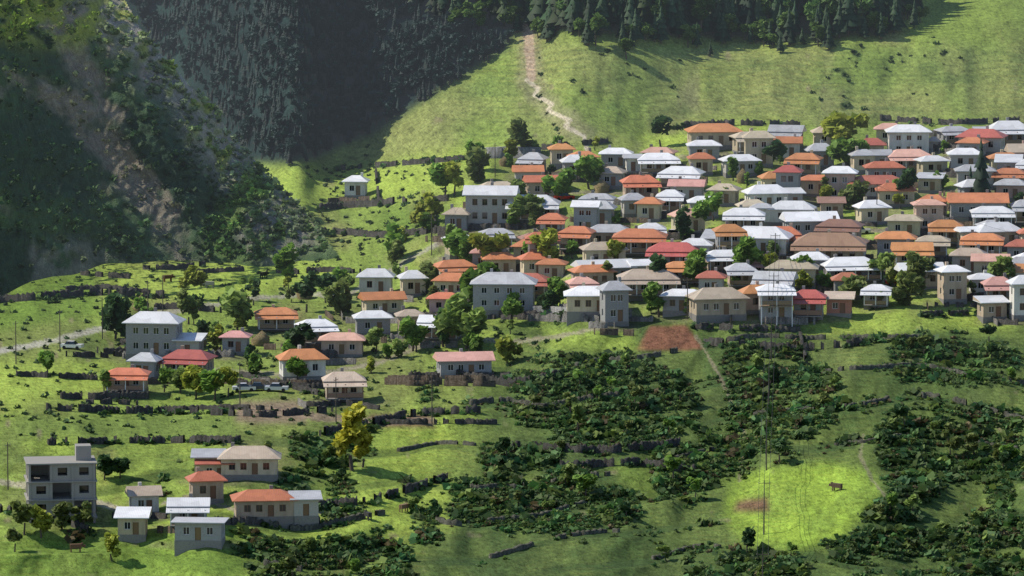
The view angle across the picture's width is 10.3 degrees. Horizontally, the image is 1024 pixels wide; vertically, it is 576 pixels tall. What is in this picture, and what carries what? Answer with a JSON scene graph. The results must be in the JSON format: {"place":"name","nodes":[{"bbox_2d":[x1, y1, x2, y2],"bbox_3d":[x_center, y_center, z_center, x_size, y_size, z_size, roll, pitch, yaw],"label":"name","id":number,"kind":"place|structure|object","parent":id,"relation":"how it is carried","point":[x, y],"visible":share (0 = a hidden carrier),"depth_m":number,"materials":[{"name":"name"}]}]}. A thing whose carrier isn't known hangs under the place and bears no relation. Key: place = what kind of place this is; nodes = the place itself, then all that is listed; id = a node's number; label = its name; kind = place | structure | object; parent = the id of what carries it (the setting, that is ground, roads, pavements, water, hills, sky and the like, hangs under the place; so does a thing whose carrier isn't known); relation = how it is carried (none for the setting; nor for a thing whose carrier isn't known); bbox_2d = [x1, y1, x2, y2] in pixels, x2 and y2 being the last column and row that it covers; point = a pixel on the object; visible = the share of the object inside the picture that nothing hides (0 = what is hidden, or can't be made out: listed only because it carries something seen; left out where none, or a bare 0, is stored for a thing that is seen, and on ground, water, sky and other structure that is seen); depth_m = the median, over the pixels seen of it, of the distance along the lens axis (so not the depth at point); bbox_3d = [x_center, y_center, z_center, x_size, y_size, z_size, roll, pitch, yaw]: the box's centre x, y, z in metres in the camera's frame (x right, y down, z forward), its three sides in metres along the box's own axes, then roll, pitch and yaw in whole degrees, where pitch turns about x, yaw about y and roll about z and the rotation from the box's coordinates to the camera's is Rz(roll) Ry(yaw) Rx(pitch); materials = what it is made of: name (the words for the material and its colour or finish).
{"place":"outdoors","nodes":[
{"label":"outdoors","id":0,"kind":"place"},
{"bbox_2d":[0,0,1023,575],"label":"grassy hillside","id":1,"kind":"structure","parent":0,"point":[492,96],"depth_m":1051.02,"materials":[{"name":"green plant"}]},
{"bbox_2d":[24,443,97,522],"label":"concrete frame building","id":2,"kind":"structure","parent":1,"relation":"on","point":[52,482],"depth_m":935.58,"materials":[{"name":"grey concrete"}]},
{"bbox_2d":[107,364,151,392],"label":"house","id":3,"kind":"structure","parent":1,"relation":"on","point":[132,379],"depth_m":1027.35,"materials":[{"name":"orange metal"}]},
{"bbox_2d":[113,506,151,542],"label":"house","id":4,"kind":"structure","parent":1,"relation":"on","point":[132,524],"depth_m":926.85,"materials":[{"name":"beige paint"}]},
{"bbox_2d":[125,482,162,517],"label":"house","id":5,"kind":"structure","parent":1,"relation":"on","point":[139,495],"depth_m":939.35,"materials":[{"name":"grey stone"}]},
{"bbox_2d":[126,349,163,378],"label":"house","id":6,"kind":"structure","parent":1,"relation":"on","point":[150,360],"depth_m":1041.58,"materials":[{"name":"metal"}]},
{"bbox_2d":[122,307,186,359],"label":"house","id":7,"kind":"structure","parent":1,"relation":"on","point":[155,330],"depth_m":1062.60,"materials":[{"name":"grey stone"}]},
{"bbox_2d":[0,0,338,295],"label":"mountain slope","id":8,"kind":"structure","parent":1,"relation":"on","point":[103,108],"depth_m":1181.77,"materials":[{"name":"green plant"}]},
{"bbox_2d":[158,345,217,370],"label":"house","id":9,"kind":"structure","parent":1,"relation":"on","point":[175,359],"depth_m":1043.84,"materials":[{"name":"metal"}]},
{"bbox_2d":[166,493,210,533],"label":"house","id":10,"kind":"structure","parent":1,"relation":"on","point":[190,506],"depth_m":926.20,"materials":[{"name":"grey metal"}]},
{"bbox_2d":[170,517,228,555],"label":"house","id":11,"kind":"structure","parent":1,"relation":"on","point":[196,532],"depth_m":917.26,"materials":[{"name":"white paint"}]},
{"bbox_2d":[185,467,227,504],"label":"house","id":12,"kind":"structure","parent":1,"relation":"on","point":[210,484],"depth_m":941.58,"materials":[{"name":"beige paint"}]},
{"bbox_2d":[218,327,252,355],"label":"house","id":13,"kind":"structure","parent":1,"relation":"on","point":[237,341],"depth_m":1062.62,"materials":[{"name":"paint"}]},
{"bbox_2d":[217,442,281,482],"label":"house","id":14,"kind":"structure","parent":1,"relation":"on","point":[255,463],"depth_m":953.10,"materials":[{"name":"beige stone"}]},
{"bbox_2d":[230,485,297,528],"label":"house","id":15,"kind":"structure","parent":1,"relation":"on","point":[269,504],"depth_m":932.03,"materials":[{"name":"beige paint"}]},
{"bbox_2d":[254,304,298,331],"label":"house","id":16,"kind":"structure","parent":1,"relation":"on","point":[276,319],"depth_m":1088.06,"materials":[{"name":"orange stone"}]},
{"bbox_2d":[275,345,329,380],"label":"house","id":17,"kind":"structure","parent":1,"relation":"on","point":[314,359],"depth_m":1033.56,"materials":[{"name":"white paint"}]},
{"bbox_2d":[288,490,322,525],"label":"house annex","id":18,"kind":"object","parent":1,"relation":"on","point":[306,509],"visible":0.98,"depth_m":932.63,"materials":[{"name":"white paint"}]},
{"bbox_2d":[294,315,339,343],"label":"house","id":19,"kind":"structure","parent":1,"relation":"on","point":[320,326],"depth_m":1072.95,"materials":[{"name":"grey stone"}]},
{"bbox_2d":[129,0,515,165],"bbox_3d":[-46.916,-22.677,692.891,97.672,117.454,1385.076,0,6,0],"label":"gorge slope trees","id":20,"kind":"object","parent":1,"relation":"on","point":[453,42],"visible":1,"depth_m":1285.87,"materials":[{"name":"green plant"}]},
{"bbox_2d":[317,329,365,357],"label":"house","id":21,"kind":"structure","parent":1,"relation":"on","point":[349,344],"depth_m":1059.58,"materials":[{"name":"beige paint"}]},
{"bbox_2d":[321,368,366,401],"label":"house","id":22,"kind":"structure","parent":1,"relation":"on","point":[350,385],"depth_m":1016.41,"materials":[{"name":"beige stone"}]},
{"bbox_2d":[341,172,369,198],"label":"house","id":23,"kind":"structure","parent":1,"relation":"on","point":[355,186],"depth_m":1235.06,"materials":[{"name":"paint"}]},
{"bbox_2d":[352,307,393,335],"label":"house","id":24,"kind":"structure","parent":1,"relation":"on","point":[366,321],"depth_m":1079.51,"materials":[{"name":"grey stone"}]},
{"bbox_2d":[356,265,395,292],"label":"house","id":25,"kind":"structure","parent":1,"relation":"on","point":[379,279],"depth_m":1122.99,"materials":[{"name":"white paint"}]},
{"bbox_2d":[357,288,407,315],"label":"house","id":26,"kind":"structure","parent":1,"relation":"on","point":[386,301],"depth_m":1101.15,"materials":[{"name":"orange stone"}]},
{"bbox_2d":[396,266,427,296],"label":"house","id":27,"kind":"structure","parent":1,"relation":"on","point":[412,282],"depth_m":1114.42,"materials":[{"name":"paint"}]},
{"bbox_2d":[132,157,748,347],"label":"haystacks","id":28,"kind":"object","parent":1,"relation":"on","point":[261,338],"visible":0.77,"depth_m":1177.74,"materials":[{"name":"plant"}]},
{"bbox_2d":[433,348,495,378],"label":"house","id":29,"kind":"structure","parent":1,"relation":"on","point":[449,363],"depth_m":1034.17,"materials":[{"name":"white paint"}]},
{"bbox_2d":[462,182,519,224],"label":"house","id":30,"kind":"structure","parent":1,"relation":"on","point":[485,203],"depth_m":1159.53,"materials":[{"name":"grey paint"}]},
{"bbox_2d":[481,249,518,271],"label":"house","id":31,"kind":"structure","parent":1,"relation":"on","point":[504,260],"depth_m":1112.77,"materials":[{"name":"tile"}]},
{"bbox_2d":[469,268,537,318],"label":"house","id":32,"kind":"structure","parent":1,"relation":"on","point":[492,290],"depth_m":1077.95,"materials":[{"name":"white paint"}]},
{"bbox_2d":[0,0,1023,575],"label":"bushes","id":33,"kind":"object","parent":1,"relation":"on","point":[922,468],"visible":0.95,"depth_m":989.13,"materials":[{"name":"green plant"}]},
{"bbox_2d":[0,114,1023,571],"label":"stone walls","id":34,"kind":"structure","parent":1,"relation":"on","point":[106,396],"depth_m":1026.57,"materials":[{"name":"grey stone"}]},
{"bbox_2d":[4,0,1023,575],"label":"trees","id":35,"kind":"object","parent":1,"relation":"on","point":[456,316],"visible":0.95,"depth_m":1082.30,"materials":[{"name":"green plant"}]},
{"bbox_2d":[6,144,1021,575],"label":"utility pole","id":36,"kind":"object","parent":1,"relation":"on","point":[762,554],"visible":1,"depth_m":1017.65,"materials":[{"name":"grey wood"}]},
{"bbox_2d":[535,255,568,277],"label":"house","id":37,"kind":"structure","parent":1,"relation":"on","point":[549,266],"depth_m":1097.88,"materials":[{"name":"orange tile"}]},
{"bbox_2d":[485,146,631,316],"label":"concrete yard walls","id":38,"kind":"structure","parent":1,"relation":"on","point":[496,152],"depth_m":1227.28,"materials":[{"name":"concrete"}]},
{"bbox_2d":[558,222,595,254],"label":"house","id":39,"kind":"structure","parent":1,"relation":"on","point":[582,235],"depth_m":1115.31,"materials":[{"name":"orange tile"}]},
{"bbox_2d":[563,282,599,325],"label":"house","id":40,"kind":"structure","parent":1,"relation":"on","point":[582,299],"depth_m":1061.57,"materials":[{"name":"beige paint"}]},
{"bbox_2d":[148,148,1021,532],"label":"wooden yard fences","id":41,"kind":"object","parent":1,"relation":"on","point":[436,380],"visible":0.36,"depth_m":1054.26,"materials":[{"name":"wood"}]},
{"bbox_2d":[570,198,602,227],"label":"house","id":42,"kind":"structure","parent":1,"relation":"on","point":[586,212],"depth_m":1136.64,"materials":[{"name":"grey paint"}]},
{"bbox_2d":[567,261,617,284],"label":"house","id":43,"kind":"structure","parent":1,"relation":"on","point":[597,273],"depth_m":1081.71,"materials":[{"name":"orange tile"}]},
{"bbox_2d":[579,238,628,259],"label":"house","id":44,"kind":"structure","parent":1,"relation":"on","point":[596,249],"depth_m":1097.36,"materials":[{"name":"beige concrete"}]},
{"bbox_2d":[595,277,632,326],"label":"house","id":45,"kind":"structure","parent":1,"relation":"on","point":[614,301],"depth_m":1056.19,"materials":[{"name":"white paint"}]},
{"bbox_2d":[612,225,667,256],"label":"house","id":46,"kind":"structure","parent":1,"relation":"on","point":[639,242],"depth_m":1109.23,"materials":[{"name":"orange tile"}]},
{"bbox_2d":[619,172,661,196],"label":"house","id":47,"kind":"structure","parent":1,"relation":"on","point":[644,185],"depth_m":1169.84,"materials":[{"name":"orange stone"}]},
{"bbox_2d":[616,265,680,300],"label":"house","id":48,"kind":"structure","parent":1,"relation":"on","point":[636,280],"depth_m":1072.59,"materials":[{"name":"beige concrete"}]},
{"bbox_2d":[633,194,665,222],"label":"house","id":49,"kind":"structure","parent":1,"relation":"on","point":[650,208],"depth_m":1144.87,"materials":[{"name":"beige stone"}]},
{"bbox_2d":[637,150,680,173],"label":"house","id":50,"kind":"structure","parent":1,"relation":"on","point":[651,163],"depth_m":1194.78,"materials":[{"name":"white stone"}]},
{"bbox_2d":[655,187,685,212],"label":"house","id":51,"kind":"structure","parent":1,"relation":"on","point":[673,198],"depth_m":1152.44,"materials":[{"name":"metal"}]},
{"bbox_2d":[645,239,699,262],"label":"house","id":52,"kind":"structure","parent":1,"relation":"on","point":[671,251],"depth_m":1094.32,"materials":[{"name":"red metal"}]},
{"bbox_2d":[659,286,696,317],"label":"house","id":53,"kind":"structure","parent":1,"relation":"on","point":[674,299],"depth_m":1057.95,"materials":[{"name":"grey paint"}]},
{"bbox_2d":[656,163,705,191],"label":"house","id":54,"kind":"structure","parent":1,"relation":"on","point":[691,171],"depth_m":1174.84,"materials":[{"name":"white stone"}]},
{"bbox_2d":[667,176,706,203],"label":"house","id":55,"kind":"structure","parent":1,"relation":"on","point":[690,188],"depth_m":1163.03,"materials":[{"name":"grey stone"}]},
{"bbox_2d":[407,0,991,192],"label":"conifer trees","id":56,"kind":"object","parent":1,"relation":"on","point":[847,17],"visible":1,"depth_m":1276.87,"materials":[{"name":"green plant"}]},
{"bbox_2d":[684,120,743,150],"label":"house","id":57,"kind":"structure","parent":1,"relation":"on","point":[719,132],"depth_m":1212.51,"materials":[{"name":"orange stone"}]},
{"bbox_2d":[685,284,750,323],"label":"house","id":58,"kind":"structure","parent":1,"relation":"on","point":[715,304],"depth_m":1051.60,"materials":[{"name":"beige paint"}]},
{"bbox_2d":[706,246,733,271],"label":"house","id":59,"kind":"structure","parent":1,"relation":"on","point":[720,259],"depth_m":1087.52,"materials":[{"name":"white metal"}]},
{"bbox_2d":[705,180,742,206],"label":"house","id":60,"kind":"structure","parent":1,"relation":"on","point":[731,196],"depth_m":1155.82,"materials":[{"name":"beige stone"}]},
{"bbox_2d":[711,221,748,249],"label":"house","id":61,"kind":"structure","parent":1,"relation":"on","point":[728,235],"depth_m":1097.67,"materials":[{"name":"grey stone"}]},
{"bbox_2d":[718,151,762,177],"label":"house","id":62,"kind":"structure","parent":1,"relation":"on","point":[747,162],"depth_m":1186.15,"materials":[{"name":"grey stone"}]},
{"bbox_2d":[724,260,757,287],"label":"house","id":63,"kind":"structure","parent":1,"relation":"on","point":[744,272],"depth_m":1075.96,"materials":[{"name":"white metal"}]},
{"bbox_2d":[722,204,765,226],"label":"house","id":64,"kind":"structure","parent":1,"relation":"on","point":[741,217],"depth_m":1127.31,"materials":[{"name":"white metal"}]},
{"bbox_2d":[741,128,775,167],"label":"house","id":65,"kind":"structure","parent":1,"relation":"on","point":[756,143],"depth_m":1194.35,"materials":[{"name":"beige stone"}]},
{"bbox_2d":[741,181,790,204],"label":"house","id":66,"kind":"structure","parent":1,"relation":"on","point":[771,194],"depth_m":1150.41,"materials":[{"name":"white stone"}]},
{"bbox_2d":[742,223,793,255],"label":"house","id":67,"kind":"structure","parent":1,"relation":"on","point":[760,234],"depth_m":1102.39,"materials":[{"name":"white metal"}]},
{"bbox_2d":[750,268,798,287],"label":"house","id":68,"kind":"structure","parent":1,"relation":"on","point":[784,277],"depth_m":1067.89,"materials":[{"name":"metal"}]},
{"bbox_2d":[755,280,796,326],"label":"house","id":69,"kind":"structure","parent":1,"relation":"on","point":[783,306],"depth_m":1051.12,"materials":[{"name":"grey stone"}]},
{"bbox_2d":[772,162,803,187],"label":"house","id":70,"kind":"structure","parent":1,"relation":"on","point":[788,175],"depth_m":1160.50,"materials":[{"name":"paint"}]},
{"bbox_2d":[767,197,816,225],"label":"house","id":71,"kind":"structure","parent":1,"relation":"on","point":[781,206],"depth_m":1135.17,"materials":[{"name":"metal"}]},
{"bbox_2d":[764,256,819,289],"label":"house","id":72,"kind":"structure","parent":1,"relation":"on","point":[809,268],"depth_m":1078.51,"materials":[{"name":"beige concrete"}]},
{"bbox_2d":[783,150,823,176],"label":"house","id":73,"kind":"structure","parent":1,"relation":"on","point":[808,163],"depth_m":1188.10,"materials":[{"name":"orange stone"}]},
{"bbox_2d":[779,208,839,235],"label":"house","id":74,"kind":"structure","parent":1,"relation":"on","point":[804,222],"depth_m":1124.03,"materials":[{"name":"white metal"}]},
{"bbox_2d":[793,286,826,319],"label":"house","id":75,"kind":"structure","parent":1,"relation":"on","point":[808,302],"depth_m":1053.41,"materials":[{"name":"red stone"}]},
{"bbox_2d":[790,229,866,257],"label":"house","id":76,"kind":"structure","parent":1,"relation":"on","point":[829,243],"depth_m":1098.88,"materials":[{"name":"brown tile"}]},
{"bbox_2d":[813,215,864,236],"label":"house","id":77,"kind":"structure","parent":1,"relation":"on","point":[835,225],"depth_m":1120.04,"materials":[{"name":"brown stone"}]},
{"bbox_2d":[824,291,855,317],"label":"house","id":78,"kind":"structure","parent":1,"relation":"on","point":[839,303],"depth_m":1057.15,"materials":[{"name":"brick"}]},
{"bbox_2d":[821,163,858,196],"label":"house","id":79,"kind":"structure","parent":1,"relation":"on","point":[841,177],"depth_m":1165.01,"materials":[{"name":"grey stone"}]},
{"bbox_2d":[819,254,885,282],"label":"house","id":80,"kind":"structure","parent":1,"relation":"on","point":[836,265],"depth_m":1084.27,"materials":[{"name":"white metal"}]},
{"bbox_2d":[847,146,878,174],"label":"house","id":81,"kind":"structure","parent":1,"relation":"on","point":[859,158],"depth_m":1192.24,"materials":[{"name":"grey stone"}]},
{"bbox_2d":[852,197,892,224],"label":"house","id":82,"kind":"structure","parent":1,"relation":"on","point":[869,210],"depth_m":1141.33,"materials":[{"name":"white metal"}]},
{"bbox_2d":[847,172,898,199],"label":"house","id":83,"kind":"structure","parent":1,"relation":"on","point":[875,181],"depth_m":1164.76,"materials":[{"name":"red stone"}]},
{"bbox_2d":[860,281,891,309],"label":"house","id":84,"kind":"structure","parent":1,"relation":"on","point":[868,292],"depth_m":1064.06,"materials":[{"name":"white metal"}]},
{"bbox_2d":[862,158,905,177],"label":"house","id":85,"kind":"structure","parent":1,"relation":"on","point":[894,168],"depth_m":1178.61,"materials":[{"name":"grey stone"}]},
{"bbox_2d":[874,180,917,207],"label":"house","id":86,"kind":"structure","parent":1,"relation":"on","point":[885,195],"depth_m":1158.08,"materials":[{"name":"beige paint"}]},
{"bbox_2d":[874,228,917,257],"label":"house","id":87,"kind":"structure","parent":1,"relation":"on","point":[885,238],"depth_m":1107.53,"materials":[{"name":"grey stone"}]},
{"bbox_2d":[884,211,923,237],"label":"house","id":88,"kind":"structure","parent":1,"relation":"on","point":[909,223],"depth_m":1126.28,"materials":[{"name":"beige paint"}]},
{"bbox_2d":[884,122,931,152],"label":"house","id":89,"kind":"structure","parent":1,"relation":"on","point":[915,135],"depth_m":1208.28,"materials":[{"name":"grey stone"}]},
{"bbox_2d":[887,146,930,171],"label":"house","id":90,"kind":"structure","parent":1,"relation":"on","point":[904,157],"depth_m":1193.09,"materials":[{"name":"pink stone"}]},
{"bbox_2d":[890,239,934,264],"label":"house","id":91,"kind":"structure","parent":1,"relation":"on","point":[900,250],"depth_m":1096.01,"materials":[{"name":"orange tile"}]},
{"bbox_2d":[910,196,946,228],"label":"house","id":92,"kind":"structure","parent":1,"relation":"on","point":[927,213],"depth_m":1129.60,"materials":[{"name":"paint"}]},
{"bbox_2d":[916,172,945,193],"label":"house","id":93,"kind":"structure","parent":1,"relation":"on","point":[929,182],"depth_m":1170.29,"materials":[{"name":"paint"}]},
{"bbox_2d":[913,152,950,174],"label":"house","id":94,"kind":"structure","parent":1,"relation":"on","point":[933,162],"depth_m":1186.03,"materials":[{"name":"grey stone"}]},
{"bbox_2d":[927,216,963,245],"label":"house","id":95,"kind":"structure","parent":1,"relation":"on","point":[944,228],"depth_m":1117.45,"materials":[{"name":"tile"}]},
{"bbox_2d":[933,262,970,304],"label":"house","id":96,"kind":"structure","parent":1,"relation":"on","point":[952,284],"depth_m":1067.26,"materials":[{"name":"beige paint"}]},
{"bbox_2d":[946,145,979,167],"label":"house","id":97,"kind":"structure","parent":1,"relation":"on","point":[958,156],"depth_m":1186.26,"materials":[{"name":"grey stone"}]},
{"bbox_2d":[949,244,988,273],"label":"house","id":98,"kind":"structure","parent":1,"relation":"on","point":[961,257],"depth_m":1089.46,"materials":[{"name":"beige stone"}]},
{"bbox_2d":[946,190,1009,221],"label":"house","id":99,"kind":"structure","parent":1,"relation":"on","point":[961,205],"depth_m":1138.69,"materials":[{"name":"grey stone"}]},
{"bbox_2d":[955,125,1007,154],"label":"house","id":100,"kind":"structure","parent":1,"relation":"on","point":[996,139],"depth_m":1200.46,"materials":[{"name":"red stone"}]},
{"bbox_2d":[959,229,1004,253],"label":"house","id":101,"kind":"structure","parent":1,"relation":"on","point":[988,242],"depth_m":1102.75,"materials":[{"name":"orange tile"}]},
{"bbox_2d":[973,295,1010,323],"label":"house","id":102,"kind":"structure","parent":1,"relation":"on","point":[990,306],"depth_m":1057.18,"materials":[{"name":"beige paint"}]},
{"bbox_2d":[969,203,1015,225],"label":"house","id":103,"kind":"structure","parent":1,"relation":"on","point":[983,212],"depth_m":1130.39,"materials":[{"name":"white metal"}]},
{"bbox_2d":[980,273,1008,303],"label":"house","id":104,"kind":"structure","parent":1,"relation":"on","point":[996,285],"depth_m":1065.94,"materials":[{"name":"metal"}]},
{"bbox_2d":[976,219,1020,244],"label":"house","id":105,"kind":"structure","parent":1,"relation":"on","point":[1008,227],"depth_m":1113.69,"materials":[{"name":"white metal"}]},
{"bbox_2d":[989,117,1023,145],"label":"house","id":106,"kind":"structure","parent":1,"relation":"on","point":[1013,130],"depth_m":1212.25,"materials":[{"name":"grey stone"}]},
{"bbox_2d":[1005,275,1023,320],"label":"house","id":107,"kind":"structure","parent":1,"relation":"on","point":[1016,296],"depth_m":1054.33,"materials":[{"name":"white paint"}]},
{"bbox_2d":[14,0,1009,575],"bbox_3d":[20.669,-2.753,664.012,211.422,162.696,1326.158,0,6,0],"label":"tree branches","id":108,"kind":"object","parent":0,"point":[572,258],"visible":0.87,"depth_m":1096.91,"materials":[{"name":"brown plant"}]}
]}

